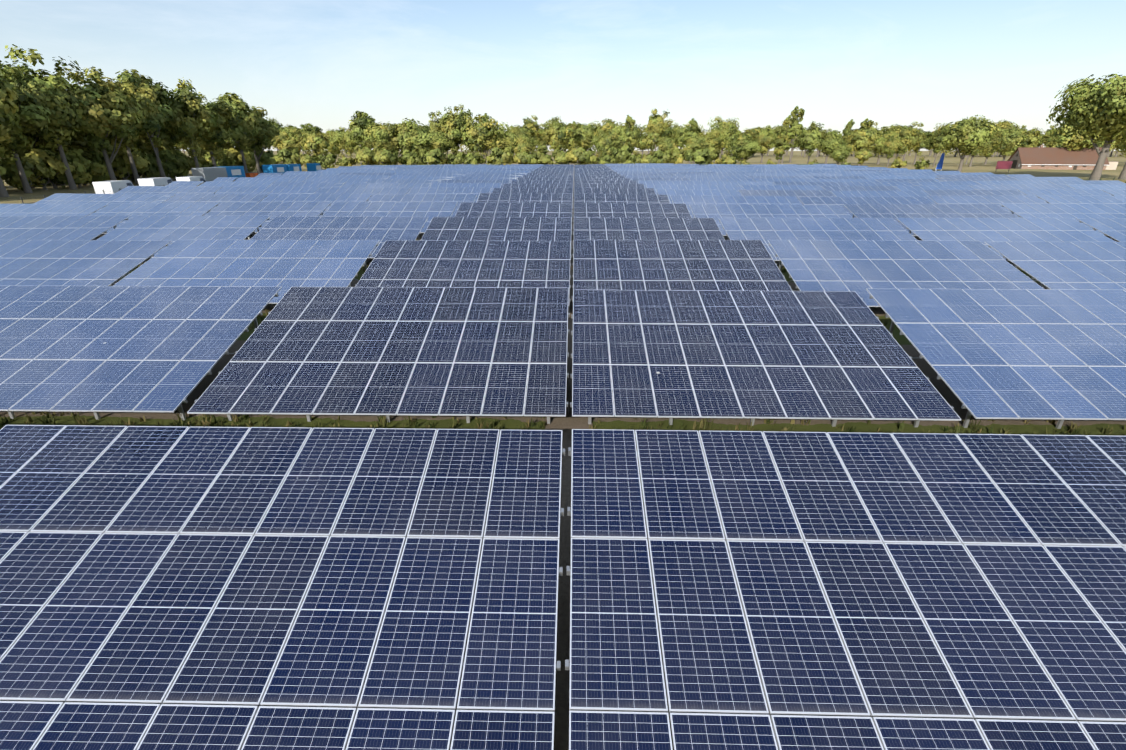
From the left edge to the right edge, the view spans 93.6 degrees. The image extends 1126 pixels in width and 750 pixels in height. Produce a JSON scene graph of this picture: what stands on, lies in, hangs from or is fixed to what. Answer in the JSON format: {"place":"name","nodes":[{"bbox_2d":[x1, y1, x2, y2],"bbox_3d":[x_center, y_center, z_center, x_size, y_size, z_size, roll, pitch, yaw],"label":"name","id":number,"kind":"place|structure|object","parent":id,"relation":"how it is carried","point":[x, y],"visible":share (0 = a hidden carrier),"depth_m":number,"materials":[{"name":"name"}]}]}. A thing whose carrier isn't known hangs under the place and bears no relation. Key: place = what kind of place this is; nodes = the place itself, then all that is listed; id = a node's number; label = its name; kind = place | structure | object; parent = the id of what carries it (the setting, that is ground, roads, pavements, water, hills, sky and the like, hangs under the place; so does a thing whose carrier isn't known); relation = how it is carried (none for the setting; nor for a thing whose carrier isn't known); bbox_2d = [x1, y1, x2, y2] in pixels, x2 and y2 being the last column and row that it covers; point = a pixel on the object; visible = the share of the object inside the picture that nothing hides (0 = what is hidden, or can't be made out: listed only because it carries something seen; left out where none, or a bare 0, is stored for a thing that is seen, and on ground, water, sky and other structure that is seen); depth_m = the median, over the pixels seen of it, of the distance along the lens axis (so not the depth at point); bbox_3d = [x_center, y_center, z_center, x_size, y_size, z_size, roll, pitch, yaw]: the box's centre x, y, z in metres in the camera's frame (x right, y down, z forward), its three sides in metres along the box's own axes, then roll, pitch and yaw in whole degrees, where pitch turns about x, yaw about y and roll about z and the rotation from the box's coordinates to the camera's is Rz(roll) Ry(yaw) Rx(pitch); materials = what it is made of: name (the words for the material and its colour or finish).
{"place":"outdoors","nodes":[
{"label":"outdoors","id":0,"kind":"place"},
{"bbox_2d":[0,151,1125,749],"bbox_3d":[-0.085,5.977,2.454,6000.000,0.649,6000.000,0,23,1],"label":"ground","id":1,"kind":"structure","parent":0,"point":[566,423],"depth_m":13.61,"materials":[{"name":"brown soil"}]},
{"bbox_2d":[0,77,20,196],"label":"tall tree","id":2,"kind":"object","parent":1,"relation":"on","point":[6,105],"visible":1,"depth_m":73.28,"materials":[{"name":"green plant"}]},
{"bbox_2d":[0,64,51,192],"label":"tall tree","id":3,"kind":"object","parent":1,"relation":"on","point":[28,123],"visible":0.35,"depth_m":79.60,"materials":[{"name":"green plant"}]},
{"bbox_2d":[0,151,55,190],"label":"shrub","id":4,"kind":"object","parent":1,"relation":"on","point":[11,177],"visible":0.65,"depth_m":83.62,"materials":[{"name":"green plant"}]},
{"bbox_2d":[12,141,74,189],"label":"shrub","id":5,"kind":"object","parent":1,"relation":"on","point":[56,163],"visible":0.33,"depth_m":87.06,"materials":[{"name":"green plant"}]},
{"bbox_2d":[0,44,89,189],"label":"tall tree","id":6,"kind":"object","parent":1,"relation":"on","point":[51,92],"visible":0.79,"depth_m":83.20,"materials":[{"name":"green plant"}]},
{"bbox_2d":[24,133,85,188],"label":"shrub","id":7,"kind":"object","parent":1,"relation":"on","point":[81,166],"visible":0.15,"depth_m":91.09,"materials":[{"name":"green plant"}]},
{"bbox_2d":[46,140,106,187],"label":"shrub","id":8,"kind":"object","parent":1,"relation":"on","point":[84,156],"visible":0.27,"depth_m":92.48,"materials":[{"name":"green plant"}]},
{"bbox_2d":[54,139,105,185],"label":"shrub","id":9,"kind":"object","parent":1,"relation":"on","point":[97,158],"visible":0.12,"depth_m":99.31,"materials":[{"name":"green plant"}]},
{"bbox_2d":[75,137,128,180],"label":"shrub","id":10,"kind":"object","parent":1,"relation":"on","point":[121,169],"visible":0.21,"depth_m":101.88,"materials":[{"name":"green plant"}]},
{"bbox_2d":[64,68,147,180],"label":"tall tree","id":11,"kind":"object","parent":1,"relation":"on","point":[103,118],"visible":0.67,"depth_m":90.25,"materials":[{"name":"green plant"}]},
{"bbox_2d":[92,180,133,193],"bbox_3d":[-56.471,-23.375,67.292,2.420,2.550,6.040,-3,23,-8],"label":"white van","id":12,"kind":"object","parent":1,"relation":"on","point":[112,187],"visible":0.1,"depth_m":64.65,"materials":[{"name":"paint"}]},
{"bbox_2d":[83,66,163,183],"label":"tall tree","id":13,"kind":"object","parent":1,"relation":"on","point":[129,145],"visible":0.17,"depth_m":98.49,"materials":[{"name":"green plant"}]},
{"bbox_2d":[99,138,149,179],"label":"shrub","id":14,"kind":"object","parent":1,"relation":"on","point":[141,161],"visible":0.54,"depth_m":104.26,"materials":[{"name":"green plant"}]},
{"bbox_2d":[113,69,184,176],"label":"tall tree","id":15,"kind":"object","parent":1,"relation":"on","point":[156,94],"visible":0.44,"depth_m":105.04,"materials":[{"name":"green plant"}]},
{"bbox_2d":[137,143,167,177],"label":"shrub","id":16,"kind":"object","parent":1,"relation":"on","point":[152,172],"visible":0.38,"depth_m":109.82,"materials":[{"name":"green plant"}]},
{"bbox_2d":[137,177,172,185],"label":"white van","id":17,"kind":"object","parent":1,"relation":"on","point":[159,181],"visible":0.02,"depth_m":72.26,"materials":[{"name":"paint"}]},
{"bbox_2d":[145,127,180,151],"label":"tall tree","id":18,"kind":"object","parent":1,"relation":"on","point":[172,135],"visible":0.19,"depth_m":126.18,"materials":[{"name":"green plant"}]},
{"bbox_2d":[158,139,192,180],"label":"shrub","id":19,"kind":"object","parent":1,"relation":"on","point":[172,158],"visible":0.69,"depth_m":115.34,"materials":[{"name":"green plant"}]},
{"bbox_2d":[153,77,218,167],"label":"tall tree","id":20,"kind":"object","parent":1,"relation":"on","point":[187,105],"visible":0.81,"depth_m":112.11,"materials":[{"name":"green plant"}]},
{"bbox_2d":[173,92,234,166],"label":"tall tree","id":21,"kind":"object","parent":1,"relation":"on","point":[219,130],"visible":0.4,"depth_m":122.12,"materials":[{"name":"green plant"}]},
{"bbox_2d":[191,167,227,180],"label":"grey container","id":22,"kind":"object","parent":1,"relation":"on","point":[209,173],"visible":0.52,"depth_m":101.76,"materials":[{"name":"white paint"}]},
{"bbox_2d":[189,142,234,165],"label":"shrub","id":23,"kind":"object","parent":1,"relation":"on","point":[230,162],"visible":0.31,"depth_m":128.19,"materials":[{"name":"green plant"}]},
{"bbox_2d":[220,166,245,179],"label":"blue container","id":24,"kind":"object","parent":1,"relation":"on","point":[236,171],"visible":0.42,"depth_m":110.50,"materials":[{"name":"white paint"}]},
{"bbox_2d":[207,92,259,172],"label":"tall tree","id":25,"kind":"object","parent":1,"relation":"on","point":[242,127],"visible":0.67,"depth_m":128.10,"materials":[{"name":"green plant"}]},
{"bbox_2d":[221,143,253,165],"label":"shrub","id":26,"kind":"object","parent":1,"relation":"on","point":[235,155],"visible":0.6,"depth_m":139.41,"materials":[{"name":"green plant"}]},
{"bbox_2d":[230,106,280,174],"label":"tall tree","id":27,"kind":"object","parent":1,"relation":"on","point":[266,133],"visible":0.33,"depth_m":138.08,"materials":[{"name":"green plant"}]},
{"bbox_2d":[250,144,275,172],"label":"shrub","id":28,"kind":"object","parent":1,"relation":"on","point":[265,158],"visible":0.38,"depth_m":152.21,"materials":[{"name":"green plant"}]},
{"bbox_2d":[262,164,286,174],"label":"blue container","id":29,"kind":"object","parent":1,"relation":"on","point":[276,168],"visible":0.71,"depth_m":127.21,"materials":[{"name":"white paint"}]},
{"bbox_2d":[274,141,301,165],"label":"shrub","id":30,"kind":"object","parent":1,"relation":"on","point":[288,154],"visible":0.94,"depth_m":173.78,"materials":[{"name":"green plant"}]},
{"bbox_2d":[298,149,317,167],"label":"shrub","id":31,"kind":"object","parent":1,"relation":"on","point":[304,158],"visible":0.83,"depth_m":174.85,"materials":[{"name":"green plant"}]},
{"bbox_2d":[300,130,330,169],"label":"tree","id":32,"kind":"object","parent":1,"relation":"on","point":[315,142],"visible":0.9,"depth_m":178.31,"materials":[{"name":"green plant"}]},
{"bbox_2d":[316,149,338,168],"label":"shrub","id":33,"kind":"object","parent":1,"relation":"on","point":[326,160],"visible":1,"depth_m":175.82,"materials":[{"name":"green plant"}]},
{"bbox_2d":[322,129,342,163],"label":"oak tree","id":34,"kind":"object","parent":1,"relation":"on","point":[333,147],"visible":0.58,"depth_m":253.07,"materials":[{"name":"green plant"}]},
{"bbox_2d":[330,128,358,156],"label":"oak tree","id":35,"kind":"object","parent":1,"relation":"on","point":[347,144],"visible":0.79,"depth_m":247.15,"materials":[{"name":"green plant"}]},
{"bbox_2d":[348,111,375,148],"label":"tall tree","id":36,"kind":"object","parent":1,"relation":"on","point":[360,121],"visible":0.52,"depth_m":187.51,"materials":[{"name":"green plant"}]},
{"bbox_2d":[352,139,379,164],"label":"shrub","id":37,"kind":"object","parent":1,"relation":"on","point":[364,154],"visible":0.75,"depth_m":172.19,"materials":[{"name":"green plant"}]},
{"bbox_2d":[356,121,401,153],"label":"oak tree","id":38,"kind":"object","parent":1,"relation":"on","point":[377,134],"visible":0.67,"depth_m":179.69,"materials":[{"name":"green plant"}]},
{"bbox_2d":[371,141,402,164],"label":"shrub","id":39,"kind":"object","parent":1,"relation":"on","point":[384,155],"visible":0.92,"depth_m":172.25,"materials":[{"name":"green plant"}]},
{"bbox_2d":[384,118,429,151],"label":"oak tree","id":40,"kind":"object","parent":1,"relation":"on","point":[404,137],"visible":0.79,"depth_m":179.40,"materials":[{"name":"green plant"}]},
{"bbox_2d":[399,144,418,164],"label":"shrub","id":41,"kind":"object","parent":1,"relation":"on","point":[408,158],"visible":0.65,"depth_m":176.61,"materials":[{"name":"green plant"}]},
{"bbox_2d":[410,127,455,153],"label":"oak tree","id":42,"kind":"object","parent":1,"relation":"on","point":[429,139],"visible":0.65,"depth_m":178.11,"materials":[{"name":"green plant"}]},
{"bbox_2d":[418,141,447,164],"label":"shrub","id":43,"kind":"object","parent":1,"relation":"on","point":[435,155],"visible":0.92,"depth_m":173.53,"materials":[{"name":"green plant"}]},
{"bbox_2d":[428,110,443,132],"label":"tall tree","id":44,"kind":"object","parent":1,"relation":"on","point":[435,125],"visible":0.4,"depth_m":251.70,"materials":[{"name":"green plant"}]},
{"bbox_2d":[439,112,467,154],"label":"tall tree","id":45,"kind":"object","parent":1,"relation":"on","point":[450,121],"visible":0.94,"depth_m":181.53,"materials":[{"name":"green plant"}]},
{"bbox_2d":[444,147,464,163],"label":"shrub","id":46,"kind":"object","parent":1,"relation":"on","point":[456,157],"visible":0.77,"depth_m":176.08,"materials":[{"name":"green plant"}]},
{"bbox_2d":[444,104,472,163],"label":"tall tree","id":47,"kind":"object","parent":1,"relation":"on","point":[461,114],"visible":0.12,"depth_m":243.44,"materials":[{"name":"green plant"}]},
{"bbox_2d":[462,148,485,163],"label":"shrub","id":48,"kind":"object","parent":1,"relation":"on","point":[475,158],"visible":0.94,"depth_m":173.51,"materials":[{"name":"green plant"}]},
{"bbox_2d":[456,114,511,163],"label":"oak tree","id":49,"kind":"object","parent":1,"relation":"on","point":[483,133],"visible":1,"depth_m":180.85,"materials":[{"name":"green plant"}]},
{"bbox_2d":[486,138,516,164],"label":"shrub","id":50,"kind":"object","parent":1,"relation":"on","point":[502,154],"visible":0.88,"depth_m":171.92,"materials":[{"name":"green plant"}]},
{"bbox_2d":[500,125,527,154],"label":"oak tree","id":51,"kind":"object","parent":1,"relation":"on","point":[515,132],"visible":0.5,"depth_m":262.34,"materials":[{"name":"green plant"}]},
{"bbox_2d":[507,133,535,154],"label":"oak tree","id":52,"kind":"object","parent":1,"relation":"on","point":[520,143],"visible":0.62,"depth_m":181.67,"materials":[{"name":"green plant"}]},
{"bbox_2d":[512,145,536,163],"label":"shrub","id":53,"kind":"object","parent":1,"relation":"on","point":[524,157],"visible":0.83,"depth_m":174.19,"materials":[{"name":"green plant"}]},
{"bbox_2d":[520,115,543,152],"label":"tall tree","id":54,"kind":"object","parent":1,"relation":"on","point":[529,124],"visible":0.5,"depth_m":467.64,"materials":[{"name":"green plant"}]},
{"bbox_2d":[534,148,552,164],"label":"shrub","id":55,"kind":"object","parent":1,"relation":"on","point":[543,158],"visible":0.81,"depth_m":176.12,"materials":[{"name":"green plant"}]},
{"bbox_2d":[542,116,572,150],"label":"oak tree","id":56,"kind":"object","parent":1,"relation":"on","point":[556,132],"visible":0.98,"depth_m":252.29,"materials":[{"name":"green plant"}]},
{"bbox_2d":[549,144,572,163],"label":"shrub","id":57,"kind":"object","parent":1,"relation":"on","point":[559,157],"visible":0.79,"depth_m":174.22,"materials":[{"name":"green plant"}]},
{"bbox_2d":[0,265,1125,465],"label":"grass tufts","id":58,"kind":"object","parent":1,"relation":"on","point":[382,420],"depth_m":13.33,"materials":[{"name":"green plant"}]},
{"bbox_2d":[7,164,1119,719],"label":"solar panel mounts","id":59,"kind":"object","parent":1,"relation":"on","point":[567,664],"visible":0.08,"depth_m":13.75,"materials":[{"name":"silver metal"}]},
{"bbox_2d":[0,163,1125,749],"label":"solar panels","id":60,"kind":"object","parent":59,"relation":"on","point":[202,585],"visible":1,"depth_m":7.87,"materials":[{"name":"blue glass"}]},
{"bbox_2d":[564,121,580,163],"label":"poplar tree","id":61,"kind":"object","parent":1,"relation":"on","point":[572,137],"visible":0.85,"depth_m":255.16,"materials":[{"name":"green plant"}]},
{"bbox_2d":[565,139,596,163],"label":"shrub","id":62,"kind":"object","parent":1,"relation":"on","point":[581,154],"visible":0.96,"depth_m":170.18,"materials":[{"name":"green plant"}]},
{"bbox_2d":[575,122,597,150],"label":"oak tree","id":63,"kind":"object","parent":1,"relation":"on","point":[587,132],"visible":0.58,"depth_m":263.48,"materials":[{"name":"green plant"}]},
{"bbox_2d":[589,119,625,149],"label":"oak tree","id":64,"kind":"object","parent":1,"relation":"on","point":[609,125],"visible":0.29,"depth_m":260.31,"materials":[{"name":"green plant"}]},
{"bbox_2d":[593,129,626,156],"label":"oak tree","id":65,"kind":"object","parent":1,"relation":"on","point":[605,142],"visible":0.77,"depth_m":181.15,"materials":[{"name":"green plant"}]},
{"bbox_2d":[604,138,635,163],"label":"shrub","id":66,"kind":"object","parent":1,"relation":"on","point":[622,152],"visible":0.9,"depth_m":175.82,"materials":[{"name":"green plant"}]},
{"bbox_2d":[621,115,635,153],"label":"poplar tree","id":67,"kind":"object","parent":1,"relation":"on","point":[630,123],"visible":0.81,"depth_m":187.80,"materials":[{"name":"green plant"}]},
{"bbox_2d":[615,122,650,162],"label":"oak tree","id":68,"kind":"object","parent":1,"relation":"on","point":[638,131],"visible":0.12,"depth_m":266.99,"materials":[{"name":"green plant"}]},
{"bbox_2d":[642,127,661,151],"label":"birch tree","id":69,"kind":"object","parent":1,"relation":"on","point":[652,138],"visible":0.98,"depth_m":254.38,"materials":[{"name":"green plant"}]},
{"bbox_2d":[643,108,670,150],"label":"tall tree","id":70,"kind":"object","parent":1,"relation":"on","point":[656,122],"visible":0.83,"depth_m":449.47,"materials":[{"name":"green plant"}]},
{"bbox_2d":[651,143,674,163],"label":"shrub","id":71,"kind":"object","parent":1,"relation":"on","point":[663,155],"visible":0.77,"depth_m":172.46,"materials":[{"name":"green plant"}]},
{"bbox_2d":[668,123,690,148],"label":"oak tree","id":72,"kind":"object","parent":1,"relation":"on","point":[679,134],"visible":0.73,"depth_m":462.23,"materials":[{"name":"green plant"}]},
{"bbox_2d":[670,141,692,164],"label":"shrub","id":73,"kind":"object","parent":1,"relation":"on","point":[677,154],"visible":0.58,"depth_m":175.59,"materials":[{"name":"green plant"}]},
{"bbox_2d":[682,118,699,162],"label":"poplar tree","id":74,"kind":"object","parent":1,"relation":"on","point":[694,130],"visible":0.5,"depth_m":256.92,"materials":[{"name":"green plant"}]},
{"bbox_2d":[684,134,702,163],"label":"oak tree","id":75,"kind":"object","parent":1,"relation":"on","point":[693,142],"visible":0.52,"depth_m":183.31,"materials":[{"name":"green plant"}]},
{"bbox_2d":[683,140,711,163],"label":"shrub","id":76,"kind":"object","parent":1,"relation":"on","point":[698,155],"visible":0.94,"depth_m":171.31,"materials":[{"name":"green plant"}]},
{"bbox_2d":[692,141,721,163],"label":"shrub","id":77,"kind":"object","parent":1,"relation":"on","point":[715,152],"visible":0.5,"depth_m":174.64,"materials":[{"name":"green plant"}]},
{"bbox_2d":[707,115,739,158],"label":"oak tree","id":78,"kind":"object","parent":1,"relation":"on","point":[728,132],"visible":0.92,"depth_m":253.48,"materials":[{"name":"green plant"}]},
{"bbox_2d":[726,137,764,161],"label":"oak tree","id":79,"kind":"object","parent":1,"relation":"on","point":[741,150],"visible":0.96,"depth_m":175.66,"materials":[{"name":"green plant"}]},
{"bbox_2d":[753,133,776,162],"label":"oak tree","id":80,"kind":"object","parent":1,"relation":"on","point":[765,141],"visible":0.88,"depth_m":255.77,"materials":[{"name":"green plant"}]},
{"bbox_2d":[773,131,789,163],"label":"poplar tree","id":81,"kind":"object","parent":1,"relation":"on","point":[781,145],"visible":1,"depth_m":177.26,"materials":[{"name":"green plant"}]},
{"bbox_2d":[780,115,794,162],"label":"poplar tree","id":82,"kind":"object","parent":1,"relation":"on","point":[787,122],"visible":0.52,"depth_m":251.13,"materials":[{"name":"green plant"}]},
{"bbox_2d":[789,106,804,162],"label":"poplar tree","id":83,"kind":"object","parent":1,"relation":"on","point":[797,127],"visible":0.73,"depth_m":266.77,"materials":[{"name":"green plant"}]},
{"bbox_2d":[795,121,828,163],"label":"tall tree","id":84,"kind":"object","parent":1,"relation":"on","point":[810,139],"visible":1,"depth_m":174.17,"materials":[{"name":"green plant"}]},
{"bbox_2d":[814,129,849,163],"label":"oak tree","id":85,"kind":"object","parent":1,"relation":"on","point":[833,140],"visible":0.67,"depth_m":244.33,"materials":[{"name":"green plant"}]},
{"bbox_2d":[827,143,851,164],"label":"oak tree","id":86,"kind":"object","parent":1,"relation":"on","point":[840,153],"visible":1,"depth_m":178.33,"materials":[{"name":"green plant"}]},
{"bbox_2d":[842,126,884,165],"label":"oak tree","id":87,"kind":"object","parent":1,"relation":"on","point":[864,138],"visible":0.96,"depth_m":211.99,"materials":[{"name":"green plant"}]},
{"bbox_2d":[854,148,873,165],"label":"tree","id":88,"kind":"object","parent":1,"relation":"on","point":[863,155],"visible":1,"depth_m":180.94,"materials":[{"name":"green plant"}]},
{"bbox_2d":[882,134,904,167],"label":"tall tree","id":89,"kind":"object","parent":1,"relation":"on","point":[892,146],"visible":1,"depth_m":185.01,"materials":[{"name":"green plant"}]},
{"bbox_2d":[878,126,926,159],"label":"oak tree","id":90,"kind":"object","parent":1,"relation":"on","point":[905,136],"visible":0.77,"depth_m":214.04,"materials":[{"name":"green plant"}]},
{"bbox_2d":[912,128,931,164],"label":"tall tree","id":91,"kind":"object","parent":1,"relation":"on","point":[922,145],"visible":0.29,"depth_m":251.29,"materials":[{"name":"green plant"}]},
{"bbox_2d":[926,130,947,166],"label":"birch tree","id":92,"kind":"object","parent":1,"relation":"on","point":[938,144],"visible":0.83,"depth_m":214.89,"materials":[{"name":"green plant"}]},
{"bbox_2d":[937,115,1000,171],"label":"oak tree","id":93,"kind":"object","parent":1,"relation":"on","point":[966,136],"visible":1,"depth_m":155.74,"materials":[{"name":"green plant"}]},
{"bbox_2d":[968,135,999,166],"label":"oak tree","id":94,"kind":"object","parent":1,"relation":"on","point":[992,140],"visible":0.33,"depth_m":212.04,"materials":[{"name":"green plant"}]},
{"bbox_2d":[989,120,1019,156],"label":"oak tree","id":95,"kind":"object","parent":1,"relation":"on","point":[1003,125],"visible":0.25,"depth_m":459.58,"materials":[{"name":"green plant"}]},
{"bbox_2d":[989,126,1028,160],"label":"oak tree","id":96,"kind":"object","parent":1,"relation":"on","point":[1011,140],"visible":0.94,"depth_m":211.26,"materials":[{"name":"green plant"}]},
{"bbox_2d":[1007,145,1117,169],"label":"barn","id":97,"kind":"structure","parent":1,"relation":"on","point":[1056,158],"depth_m":179.01,"materials":[{"name":"brick"}]},
{"bbox_2d":[1048,122,1102,150],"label":"oak tree","id":98,"kind":"object","parent":1,"relation":"on","point":[1073,142],"visible":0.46,"depth_m":177.26,"materials":[{"name":"green plant"}]},
{"bbox_2d":[1046,72,1125,179],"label":"tree","id":99,"kind":"object","parent":1,"relation":"on","point":[1096,109],"visible":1,"depth_m":112.13,"materials":[{"name":"green plant"}]},
{"bbox_2d":[0,0,1125,150],"label":"sky","id":100,"kind":"structure","parent":0,"point":[319,63],"materials":[{"name":"blue"}]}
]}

